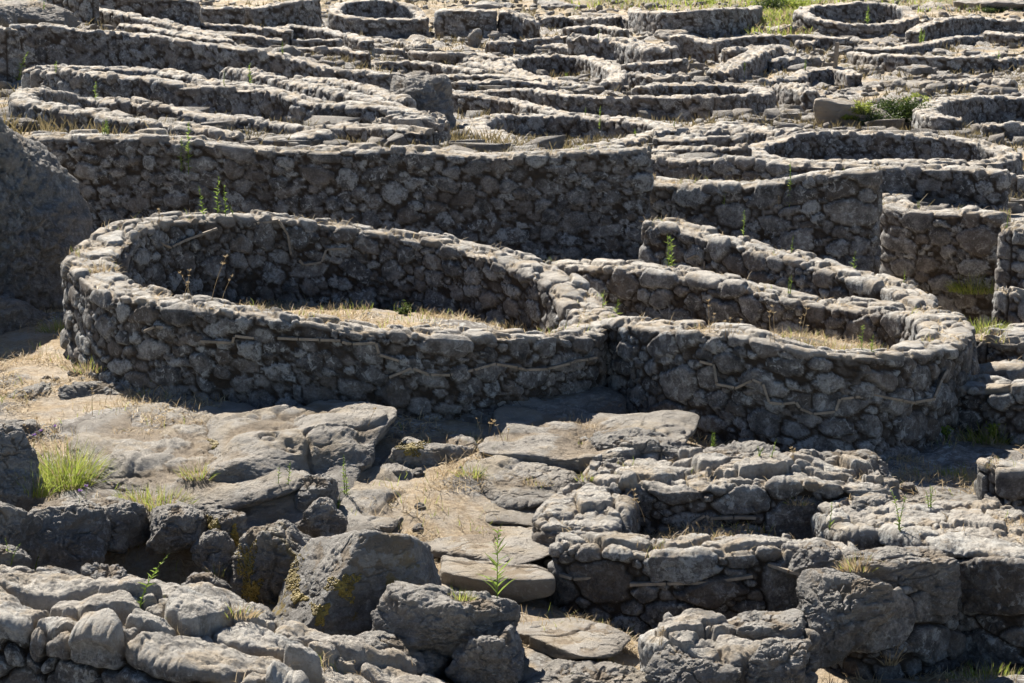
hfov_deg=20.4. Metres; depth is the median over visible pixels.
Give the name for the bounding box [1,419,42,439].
boulder
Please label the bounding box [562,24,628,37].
wall
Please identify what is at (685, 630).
wall
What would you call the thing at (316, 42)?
wall
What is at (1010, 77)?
rock outcrop
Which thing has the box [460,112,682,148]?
ring wall
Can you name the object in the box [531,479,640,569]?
wall
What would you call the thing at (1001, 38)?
wall
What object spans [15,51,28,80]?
weed
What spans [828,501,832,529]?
weed
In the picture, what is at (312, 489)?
boulder
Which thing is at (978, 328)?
grass tuft
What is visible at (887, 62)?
wall
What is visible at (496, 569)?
weed
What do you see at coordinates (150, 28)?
wall
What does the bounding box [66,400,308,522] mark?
rock outcrop
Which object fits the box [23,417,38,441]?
dry stalk
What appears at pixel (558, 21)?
rubble wall
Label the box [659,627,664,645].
dry stalk
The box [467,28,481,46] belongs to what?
standing stone
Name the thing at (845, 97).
rock outcrop
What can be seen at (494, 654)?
boulder
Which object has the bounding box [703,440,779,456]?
rock outcrop
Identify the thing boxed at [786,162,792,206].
weed
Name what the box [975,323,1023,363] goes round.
wall
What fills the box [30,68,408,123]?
wall
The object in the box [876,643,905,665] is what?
grass tuft
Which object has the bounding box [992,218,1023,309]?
wall
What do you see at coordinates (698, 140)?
wall
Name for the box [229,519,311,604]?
boulder
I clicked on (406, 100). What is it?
wall
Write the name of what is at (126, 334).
ring wall
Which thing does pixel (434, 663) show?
boulder
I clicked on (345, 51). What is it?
wall
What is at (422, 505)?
loose stone
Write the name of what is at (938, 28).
wall
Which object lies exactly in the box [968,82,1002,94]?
rock outcrop
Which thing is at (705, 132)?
rubble wall
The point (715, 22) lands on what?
ring wall
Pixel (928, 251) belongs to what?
wall
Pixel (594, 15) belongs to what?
rock outcrop
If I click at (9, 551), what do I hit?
weed
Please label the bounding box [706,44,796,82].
rubble wall
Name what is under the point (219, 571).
grass tuft
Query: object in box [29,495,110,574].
boulder
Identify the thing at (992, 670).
grass tuft
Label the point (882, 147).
ring wall
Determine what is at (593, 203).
terrace wall
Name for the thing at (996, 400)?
wall
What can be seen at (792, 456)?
dry stalk
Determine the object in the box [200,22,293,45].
wall
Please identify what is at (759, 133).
wall
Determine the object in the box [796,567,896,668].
boulder
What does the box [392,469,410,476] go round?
loose stone
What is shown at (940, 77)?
rock outcrop
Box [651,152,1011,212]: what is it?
wall
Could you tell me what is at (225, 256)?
dry stalk
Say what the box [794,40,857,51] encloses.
rubble wall
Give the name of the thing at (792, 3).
bush
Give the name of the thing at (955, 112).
ring wall
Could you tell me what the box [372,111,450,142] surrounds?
rubble wall
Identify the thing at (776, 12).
grass
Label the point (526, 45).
wall
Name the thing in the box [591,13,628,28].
rubble wall
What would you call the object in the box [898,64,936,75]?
rock outcrop
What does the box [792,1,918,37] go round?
ring wall
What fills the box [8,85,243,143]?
ring wall
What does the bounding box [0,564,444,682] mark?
wall
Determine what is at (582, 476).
grass tuft
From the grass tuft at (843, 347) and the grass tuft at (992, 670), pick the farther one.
the grass tuft at (843, 347)
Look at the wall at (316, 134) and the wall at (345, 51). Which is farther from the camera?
the wall at (345, 51)
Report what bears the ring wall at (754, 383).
on the ground at (466, 506)
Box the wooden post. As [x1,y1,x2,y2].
[833,42,838,67]
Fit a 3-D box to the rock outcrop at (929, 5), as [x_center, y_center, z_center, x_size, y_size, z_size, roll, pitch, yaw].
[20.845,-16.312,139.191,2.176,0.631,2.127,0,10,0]
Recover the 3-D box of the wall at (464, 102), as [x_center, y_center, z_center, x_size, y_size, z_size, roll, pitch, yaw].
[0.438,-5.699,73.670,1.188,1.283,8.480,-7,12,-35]
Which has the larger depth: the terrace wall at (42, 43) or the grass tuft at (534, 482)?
the terrace wall at (42, 43)
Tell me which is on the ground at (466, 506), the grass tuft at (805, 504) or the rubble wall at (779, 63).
the rubble wall at (779, 63)
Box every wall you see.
[0,26,21,83]
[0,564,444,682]
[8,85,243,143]
[9,22,395,89]
[21,64,286,90]
[26,128,653,262]
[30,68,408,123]
[46,0,99,25]
[60,209,619,421]
[76,94,322,134]
[99,0,200,27]
[99,7,231,38]
[116,23,234,45]
[199,5,244,24]
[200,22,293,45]
[219,67,427,114]
[224,32,283,47]
[244,0,321,26]
[245,129,337,145]
[268,24,375,56]
[289,75,416,107]
[292,38,342,47]
[293,45,371,68]
[322,121,439,145]
[327,0,428,38]
[371,60,487,75]
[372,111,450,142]
[373,38,433,50]
[374,47,404,56]
[408,50,504,64]
[433,8,497,38]
[436,73,541,81]
[451,78,555,90]
[452,89,627,116]
[456,61,548,77]
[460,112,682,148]
[463,55,516,70]
[468,87,717,121]
[485,32,574,54]
[497,9,539,39]
[497,54,628,91]
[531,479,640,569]
[532,43,567,54]
[536,14,593,28]
[545,254,979,461]
[548,530,859,636]
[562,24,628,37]
[566,33,670,63]
[578,447,893,539]
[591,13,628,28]
[621,58,687,83]
[627,5,762,37]
[628,71,691,89]
[631,82,776,115]
[638,217,938,310]
[638,608,820,682]
[646,42,678,58]
[649,166,882,274]
[651,143,751,157]
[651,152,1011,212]
[652,133,748,148]
[653,121,807,143]
[668,34,718,63]
[680,126,756,142]
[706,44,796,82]
[713,33,849,52]
[720,44,763,62]
[748,129,1022,174]
[753,66,861,87]
[766,24,798,33]
[767,55,824,71]
[771,82,826,110]
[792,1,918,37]
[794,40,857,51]
[811,492,907,550]
[822,578,966,680]
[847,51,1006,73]
[854,35,984,54]
[864,498,1023,674]
[879,193,1009,332]
[905,16,1023,43]
[912,94,1023,130]
[946,77,1017,93]
[957,374,1023,444]
[974,457,1023,512]
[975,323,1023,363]
[978,359,1023,381]
[980,121,1023,141]
[982,30,1023,46]
[992,55,1023,71]
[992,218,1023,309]
[992,286,1023,325]
[1010,173,1023,198]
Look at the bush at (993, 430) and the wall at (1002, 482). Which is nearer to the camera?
the wall at (1002, 482)
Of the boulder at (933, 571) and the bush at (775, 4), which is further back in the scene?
the bush at (775, 4)
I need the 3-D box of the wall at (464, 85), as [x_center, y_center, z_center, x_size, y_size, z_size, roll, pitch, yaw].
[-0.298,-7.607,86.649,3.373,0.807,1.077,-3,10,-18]
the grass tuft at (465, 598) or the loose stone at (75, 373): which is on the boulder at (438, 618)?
the grass tuft at (465, 598)
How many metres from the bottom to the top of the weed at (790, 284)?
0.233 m
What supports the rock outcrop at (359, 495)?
on the ground at (466, 506)
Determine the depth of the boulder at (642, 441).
24.87 m
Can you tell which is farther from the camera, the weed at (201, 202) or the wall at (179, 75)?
the wall at (179, 75)
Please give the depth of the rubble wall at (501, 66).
97.88 m
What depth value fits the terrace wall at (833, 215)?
35.28 m
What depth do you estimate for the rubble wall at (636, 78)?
90.98 m
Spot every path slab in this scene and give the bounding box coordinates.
[425,524,548,564]
[439,555,555,603]
[483,502,541,525]
[516,617,630,659]
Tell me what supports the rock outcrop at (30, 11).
on the ground at (466, 506)
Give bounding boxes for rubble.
[0,0,1023,213]
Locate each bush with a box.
[687,0,719,4]
[754,0,788,11]
[781,0,809,8]
[840,114,858,119]
[850,99,874,114]
[853,109,903,125]
[870,93,938,122]
[902,92,930,102]
[941,425,953,439]
[969,5,1020,12]
[984,421,999,439]
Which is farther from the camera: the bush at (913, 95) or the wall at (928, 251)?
the bush at (913, 95)
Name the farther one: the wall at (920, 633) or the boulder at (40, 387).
the boulder at (40, 387)
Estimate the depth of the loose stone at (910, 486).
25.11 m
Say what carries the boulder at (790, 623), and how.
on the wall at (685, 630)
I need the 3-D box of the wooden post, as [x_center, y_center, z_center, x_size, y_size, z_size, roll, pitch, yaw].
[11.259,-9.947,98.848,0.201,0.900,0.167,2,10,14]
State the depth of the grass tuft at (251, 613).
19.91 m
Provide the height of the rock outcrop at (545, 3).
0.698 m
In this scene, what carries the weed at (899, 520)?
on the wall at (988, 558)
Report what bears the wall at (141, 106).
on the ground at (466, 506)
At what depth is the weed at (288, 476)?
23.29 m
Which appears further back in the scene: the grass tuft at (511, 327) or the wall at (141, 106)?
the wall at (141, 106)
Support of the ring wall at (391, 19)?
on the ground at (466, 506)
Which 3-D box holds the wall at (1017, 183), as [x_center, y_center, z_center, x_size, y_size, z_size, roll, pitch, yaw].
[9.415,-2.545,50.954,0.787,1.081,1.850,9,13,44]
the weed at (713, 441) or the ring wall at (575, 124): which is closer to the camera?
the weed at (713, 441)
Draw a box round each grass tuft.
[12,458,65,497]
[34,434,117,492]
[35,313,63,332]
[55,355,107,373]
[80,258,122,272]
[105,482,198,511]
[173,457,219,480]
[205,562,231,576]
[223,599,266,619]
[448,461,492,478]
[449,587,475,601]
[491,315,532,330]
[516,474,554,487]
[575,471,593,481]
[783,496,815,505]
[800,337,867,349]
[831,552,878,572]
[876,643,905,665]
[934,464,969,481]
[945,661,1022,682]
[946,273,995,294]
[954,421,1019,444]
[967,316,1013,333]
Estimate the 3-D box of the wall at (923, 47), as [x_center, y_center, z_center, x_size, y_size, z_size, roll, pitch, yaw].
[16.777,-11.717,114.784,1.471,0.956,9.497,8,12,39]
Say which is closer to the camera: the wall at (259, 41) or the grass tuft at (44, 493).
the grass tuft at (44, 493)
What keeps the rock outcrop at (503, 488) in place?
on the ground at (466, 506)
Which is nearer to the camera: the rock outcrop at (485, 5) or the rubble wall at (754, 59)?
the rubble wall at (754, 59)
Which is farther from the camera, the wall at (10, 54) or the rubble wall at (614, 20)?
the rubble wall at (614, 20)
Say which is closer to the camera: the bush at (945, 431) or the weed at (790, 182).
the bush at (945, 431)
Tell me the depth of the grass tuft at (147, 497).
23.18 m
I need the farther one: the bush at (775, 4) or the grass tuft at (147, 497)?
the bush at (775, 4)
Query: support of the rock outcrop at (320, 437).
on the ground at (466, 506)
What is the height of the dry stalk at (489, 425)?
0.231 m
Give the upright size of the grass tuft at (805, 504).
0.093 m
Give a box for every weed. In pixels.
[5,539,19,565]
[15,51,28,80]
[102,117,108,133]
[137,555,167,608]
[177,123,191,173]
[198,186,206,214]
[214,177,227,215]
[247,63,251,82]
[278,462,291,495]
[341,455,349,494]
[395,299,411,314]
[476,528,515,597]
[664,235,675,265]
[711,432,714,446]
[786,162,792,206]
[787,275,792,293]
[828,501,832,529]
[864,5,869,23]
[890,490,906,531]
[919,28,924,42]
[925,487,934,507]
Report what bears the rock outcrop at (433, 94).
on the ground at (466, 506)
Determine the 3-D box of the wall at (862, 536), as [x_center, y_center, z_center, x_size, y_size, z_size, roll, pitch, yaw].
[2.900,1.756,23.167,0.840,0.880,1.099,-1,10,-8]
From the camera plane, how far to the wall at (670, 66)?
96.79 m
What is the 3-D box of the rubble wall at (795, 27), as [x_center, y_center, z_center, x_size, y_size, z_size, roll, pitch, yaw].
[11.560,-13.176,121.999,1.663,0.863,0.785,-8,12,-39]
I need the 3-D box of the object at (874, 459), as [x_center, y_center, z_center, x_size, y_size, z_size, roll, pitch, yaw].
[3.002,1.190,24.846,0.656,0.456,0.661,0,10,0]
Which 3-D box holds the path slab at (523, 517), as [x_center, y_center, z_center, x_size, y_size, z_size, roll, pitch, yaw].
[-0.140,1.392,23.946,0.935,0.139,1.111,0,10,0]
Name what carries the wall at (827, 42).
on the ground at (466, 506)
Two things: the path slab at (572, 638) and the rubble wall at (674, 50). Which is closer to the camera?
the path slab at (572, 638)
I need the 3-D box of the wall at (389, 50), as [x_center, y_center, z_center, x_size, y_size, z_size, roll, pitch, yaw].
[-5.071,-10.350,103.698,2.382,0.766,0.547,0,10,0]
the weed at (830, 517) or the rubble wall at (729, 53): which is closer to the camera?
the weed at (830, 517)
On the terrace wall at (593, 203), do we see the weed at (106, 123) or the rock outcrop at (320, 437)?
the weed at (106, 123)
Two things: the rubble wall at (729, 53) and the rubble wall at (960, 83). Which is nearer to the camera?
the rubble wall at (960, 83)
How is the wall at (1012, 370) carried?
on the ground at (466, 506)
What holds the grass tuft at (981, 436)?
on the ground at (466, 506)
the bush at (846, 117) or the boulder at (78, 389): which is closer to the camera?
the boulder at (78, 389)
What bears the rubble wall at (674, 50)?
on the ground at (466, 506)
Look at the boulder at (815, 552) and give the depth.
21.83 m
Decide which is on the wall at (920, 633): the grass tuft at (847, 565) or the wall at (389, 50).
the grass tuft at (847, 565)
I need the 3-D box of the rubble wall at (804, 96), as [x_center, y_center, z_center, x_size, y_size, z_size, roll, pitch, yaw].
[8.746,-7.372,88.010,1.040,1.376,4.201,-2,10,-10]
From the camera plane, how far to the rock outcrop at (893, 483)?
24.29 m
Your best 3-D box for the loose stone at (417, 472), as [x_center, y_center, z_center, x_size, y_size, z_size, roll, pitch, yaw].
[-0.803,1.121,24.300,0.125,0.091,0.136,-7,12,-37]
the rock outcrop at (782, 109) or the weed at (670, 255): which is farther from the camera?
the rock outcrop at (782, 109)
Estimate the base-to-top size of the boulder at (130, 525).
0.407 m
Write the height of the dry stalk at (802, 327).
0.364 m
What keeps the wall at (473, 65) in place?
on the ground at (466, 506)
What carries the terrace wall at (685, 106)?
on the ground at (466, 506)
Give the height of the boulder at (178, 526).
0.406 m
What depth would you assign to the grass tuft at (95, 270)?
27.30 m
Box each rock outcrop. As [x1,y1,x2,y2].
[0,0,77,27]
[0,7,17,27]
[0,117,94,310]
[0,295,51,334]
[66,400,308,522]
[205,400,396,501]
[236,491,302,529]
[337,463,414,532]
[379,434,478,467]
[388,74,455,129]
[455,386,627,423]
[462,437,579,509]
[463,1,512,9]
[478,405,699,471]
[537,0,579,9]
[582,12,614,17]
[654,29,687,41]
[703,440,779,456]
[779,107,800,112]
[813,97,911,130]
[832,46,852,54]
[832,95,848,99]
[852,64,874,70]
[879,79,906,89]
[884,477,900,499]
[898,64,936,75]
[905,492,978,501]
[906,79,941,88]
[916,1,959,11]
[931,73,955,82]
[953,0,1023,9]
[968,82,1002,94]
[1002,75,1023,80]
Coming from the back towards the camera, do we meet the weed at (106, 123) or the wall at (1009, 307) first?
the weed at (106, 123)
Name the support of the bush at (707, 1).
on the ground at (466, 506)
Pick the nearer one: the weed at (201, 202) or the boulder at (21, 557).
the boulder at (21, 557)
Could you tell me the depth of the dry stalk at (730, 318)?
26.14 m
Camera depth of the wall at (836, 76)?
97.69 m
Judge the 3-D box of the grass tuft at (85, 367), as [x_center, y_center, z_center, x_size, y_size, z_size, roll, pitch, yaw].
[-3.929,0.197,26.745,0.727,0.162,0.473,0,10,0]
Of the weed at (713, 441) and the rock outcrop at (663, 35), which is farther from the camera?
the rock outcrop at (663, 35)
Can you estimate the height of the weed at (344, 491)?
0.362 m
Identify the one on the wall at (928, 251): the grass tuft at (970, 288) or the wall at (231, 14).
the grass tuft at (970, 288)
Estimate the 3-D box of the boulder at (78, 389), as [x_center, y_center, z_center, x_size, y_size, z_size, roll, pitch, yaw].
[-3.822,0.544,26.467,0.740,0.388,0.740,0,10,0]
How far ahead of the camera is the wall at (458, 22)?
118.08 m
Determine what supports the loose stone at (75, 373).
on the ground at (466, 506)
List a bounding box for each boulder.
[0,422,44,511]
[0,501,43,565]
[0,544,31,567]
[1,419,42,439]
[7,381,51,401]
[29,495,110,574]
[44,565,79,575]
[58,381,124,399]
[81,562,130,579]
[88,496,149,553]
[145,501,207,554]
[181,572,231,590]
[190,528,234,581]
[205,508,246,546]
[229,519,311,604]
[272,529,441,635]
[294,473,339,512]
[298,497,347,537]
[354,630,451,680]
[371,581,525,661]
[444,623,524,682]
[524,658,646,682]
[588,427,690,459]
[645,639,742,682]
[718,608,806,639]
[745,637,806,682]
[785,537,843,578]
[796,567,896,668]
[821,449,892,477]
[842,545,960,615]
[850,493,890,511]
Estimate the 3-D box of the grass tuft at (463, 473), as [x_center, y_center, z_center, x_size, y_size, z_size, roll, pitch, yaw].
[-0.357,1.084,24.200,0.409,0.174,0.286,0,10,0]
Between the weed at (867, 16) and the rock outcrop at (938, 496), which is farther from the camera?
the weed at (867, 16)
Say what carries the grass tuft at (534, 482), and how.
on the rock outcrop at (503, 488)
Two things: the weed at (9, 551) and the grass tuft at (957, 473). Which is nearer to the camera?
the weed at (9, 551)
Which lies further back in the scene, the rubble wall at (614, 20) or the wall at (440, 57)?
the rubble wall at (614, 20)
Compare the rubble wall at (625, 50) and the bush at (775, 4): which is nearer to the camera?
the rubble wall at (625, 50)
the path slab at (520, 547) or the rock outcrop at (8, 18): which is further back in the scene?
the rock outcrop at (8, 18)
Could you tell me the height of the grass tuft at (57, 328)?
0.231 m
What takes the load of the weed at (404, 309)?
on the ground at (466, 506)
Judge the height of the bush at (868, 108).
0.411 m
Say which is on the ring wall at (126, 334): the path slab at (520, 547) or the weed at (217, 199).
the weed at (217, 199)
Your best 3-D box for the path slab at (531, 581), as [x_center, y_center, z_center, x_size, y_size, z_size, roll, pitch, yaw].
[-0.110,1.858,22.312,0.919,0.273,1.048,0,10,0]
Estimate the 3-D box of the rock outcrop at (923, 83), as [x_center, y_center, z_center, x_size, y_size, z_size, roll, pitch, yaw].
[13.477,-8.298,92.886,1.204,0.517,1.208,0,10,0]
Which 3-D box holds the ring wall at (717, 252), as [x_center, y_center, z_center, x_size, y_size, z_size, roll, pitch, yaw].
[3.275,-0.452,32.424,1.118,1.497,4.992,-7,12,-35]
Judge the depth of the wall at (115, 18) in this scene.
88.39 m
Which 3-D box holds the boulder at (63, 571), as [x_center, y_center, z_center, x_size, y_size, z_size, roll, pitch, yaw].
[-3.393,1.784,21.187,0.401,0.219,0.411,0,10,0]
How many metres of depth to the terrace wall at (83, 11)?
89.59 m
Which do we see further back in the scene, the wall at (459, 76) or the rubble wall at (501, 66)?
the rubble wall at (501, 66)
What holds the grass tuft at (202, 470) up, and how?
on the rock outcrop at (156, 457)
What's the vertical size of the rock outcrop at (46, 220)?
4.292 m
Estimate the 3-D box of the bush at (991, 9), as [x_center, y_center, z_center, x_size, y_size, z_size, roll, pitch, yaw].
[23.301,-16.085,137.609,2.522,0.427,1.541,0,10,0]
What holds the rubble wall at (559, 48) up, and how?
on the ground at (466, 506)
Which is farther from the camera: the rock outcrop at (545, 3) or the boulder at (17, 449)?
the rock outcrop at (545, 3)
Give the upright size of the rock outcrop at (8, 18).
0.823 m
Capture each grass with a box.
[0,0,1015,681]
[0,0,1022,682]
[0,0,1023,222]
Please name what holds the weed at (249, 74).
on the wall at (179, 75)
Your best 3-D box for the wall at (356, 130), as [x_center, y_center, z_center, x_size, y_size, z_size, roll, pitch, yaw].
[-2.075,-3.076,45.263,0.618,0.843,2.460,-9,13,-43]
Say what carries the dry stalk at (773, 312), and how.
on the ring wall at (754, 383)
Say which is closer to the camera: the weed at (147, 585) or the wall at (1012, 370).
the weed at (147, 585)
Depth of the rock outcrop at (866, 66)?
103.75 m
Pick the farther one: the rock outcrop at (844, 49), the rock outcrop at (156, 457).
the rock outcrop at (844, 49)
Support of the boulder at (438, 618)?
on the ground at (466, 506)
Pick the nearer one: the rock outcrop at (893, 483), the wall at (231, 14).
the rock outcrop at (893, 483)
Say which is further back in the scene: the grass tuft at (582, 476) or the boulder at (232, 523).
the grass tuft at (582, 476)
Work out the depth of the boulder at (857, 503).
23.34 m
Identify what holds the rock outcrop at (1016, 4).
on the ground at (466, 506)
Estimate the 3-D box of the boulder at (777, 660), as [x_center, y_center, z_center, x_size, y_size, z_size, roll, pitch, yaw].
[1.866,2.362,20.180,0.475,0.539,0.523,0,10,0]
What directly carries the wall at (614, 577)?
on the ground at (466, 506)
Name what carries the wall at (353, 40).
on the ground at (466, 506)
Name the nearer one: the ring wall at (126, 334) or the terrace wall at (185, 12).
the ring wall at (126, 334)
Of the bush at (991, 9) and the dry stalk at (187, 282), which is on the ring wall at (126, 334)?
the dry stalk at (187, 282)
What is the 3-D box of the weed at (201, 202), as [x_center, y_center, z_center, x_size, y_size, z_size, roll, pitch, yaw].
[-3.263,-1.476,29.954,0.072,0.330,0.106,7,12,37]
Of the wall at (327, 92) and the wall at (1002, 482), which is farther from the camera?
the wall at (327, 92)
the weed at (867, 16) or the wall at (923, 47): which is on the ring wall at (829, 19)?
the weed at (867, 16)
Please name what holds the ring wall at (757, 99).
on the ground at (466, 506)
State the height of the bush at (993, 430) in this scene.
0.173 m
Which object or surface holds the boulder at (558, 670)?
on the ground at (466, 506)
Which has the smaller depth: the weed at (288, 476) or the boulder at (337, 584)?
the boulder at (337, 584)
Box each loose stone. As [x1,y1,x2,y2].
[67,369,79,375]
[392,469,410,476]
[412,467,424,476]
[412,524,422,531]
[414,502,425,508]
[899,482,916,491]
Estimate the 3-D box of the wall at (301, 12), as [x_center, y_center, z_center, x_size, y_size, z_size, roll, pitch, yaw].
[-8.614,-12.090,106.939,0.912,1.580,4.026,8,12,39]
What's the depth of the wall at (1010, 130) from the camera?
63.80 m
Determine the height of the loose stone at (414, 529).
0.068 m
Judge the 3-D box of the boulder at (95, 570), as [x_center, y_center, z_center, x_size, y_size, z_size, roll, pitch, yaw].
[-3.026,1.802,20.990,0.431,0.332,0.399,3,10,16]
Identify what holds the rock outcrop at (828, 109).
on the ground at (466, 506)
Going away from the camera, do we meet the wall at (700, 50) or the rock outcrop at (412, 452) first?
the rock outcrop at (412, 452)
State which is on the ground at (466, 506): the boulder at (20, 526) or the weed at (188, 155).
the boulder at (20, 526)
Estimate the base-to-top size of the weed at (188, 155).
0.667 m
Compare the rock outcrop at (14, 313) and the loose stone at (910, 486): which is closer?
the loose stone at (910, 486)
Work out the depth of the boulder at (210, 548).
22.35 m
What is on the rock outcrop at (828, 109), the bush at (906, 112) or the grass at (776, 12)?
the bush at (906, 112)
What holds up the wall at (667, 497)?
on the ground at (466, 506)
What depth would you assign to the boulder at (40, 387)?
26.24 m
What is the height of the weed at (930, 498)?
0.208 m
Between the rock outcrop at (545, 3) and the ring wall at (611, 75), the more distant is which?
the rock outcrop at (545, 3)
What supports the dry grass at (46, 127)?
on the ground at (466, 506)
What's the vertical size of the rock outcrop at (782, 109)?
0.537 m
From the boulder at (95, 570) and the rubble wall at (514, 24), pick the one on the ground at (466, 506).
the rubble wall at (514, 24)
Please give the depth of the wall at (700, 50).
111.00 m
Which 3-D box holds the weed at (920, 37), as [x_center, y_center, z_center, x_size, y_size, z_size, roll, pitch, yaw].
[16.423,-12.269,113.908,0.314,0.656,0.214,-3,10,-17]
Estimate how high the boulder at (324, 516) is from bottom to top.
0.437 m
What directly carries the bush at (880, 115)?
on the rock outcrop at (828, 109)
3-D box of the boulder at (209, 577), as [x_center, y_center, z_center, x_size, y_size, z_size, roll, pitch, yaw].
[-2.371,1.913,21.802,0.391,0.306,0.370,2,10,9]
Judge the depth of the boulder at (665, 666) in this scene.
19.93 m
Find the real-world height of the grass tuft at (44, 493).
0.315 m
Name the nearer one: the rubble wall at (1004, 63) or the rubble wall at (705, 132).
the rubble wall at (705, 132)
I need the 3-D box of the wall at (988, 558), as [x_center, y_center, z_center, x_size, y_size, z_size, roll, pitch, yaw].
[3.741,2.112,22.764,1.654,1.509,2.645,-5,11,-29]
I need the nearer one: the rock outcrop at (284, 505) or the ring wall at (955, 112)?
the rock outcrop at (284, 505)
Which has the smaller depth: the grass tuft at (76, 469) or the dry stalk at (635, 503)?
the dry stalk at (635, 503)
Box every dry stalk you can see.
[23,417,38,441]
[179,269,191,297]
[212,255,227,297]
[475,417,494,438]
[631,488,644,521]
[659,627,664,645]
[723,317,731,337]
[768,305,774,341]
[789,446,795,463]
[797,306,808,345]
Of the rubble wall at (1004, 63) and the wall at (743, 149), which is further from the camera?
the rubble wall at (1004, 63)
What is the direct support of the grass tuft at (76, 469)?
on the ground at (466, 506)
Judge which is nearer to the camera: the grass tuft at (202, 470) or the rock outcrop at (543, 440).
the grass tuft at (202, 470)
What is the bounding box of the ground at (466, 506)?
[0,0,1023,682]
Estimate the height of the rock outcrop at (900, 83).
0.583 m
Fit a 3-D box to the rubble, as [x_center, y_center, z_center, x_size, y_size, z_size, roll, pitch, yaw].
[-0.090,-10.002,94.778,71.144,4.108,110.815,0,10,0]
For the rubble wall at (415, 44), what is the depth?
108.21 m

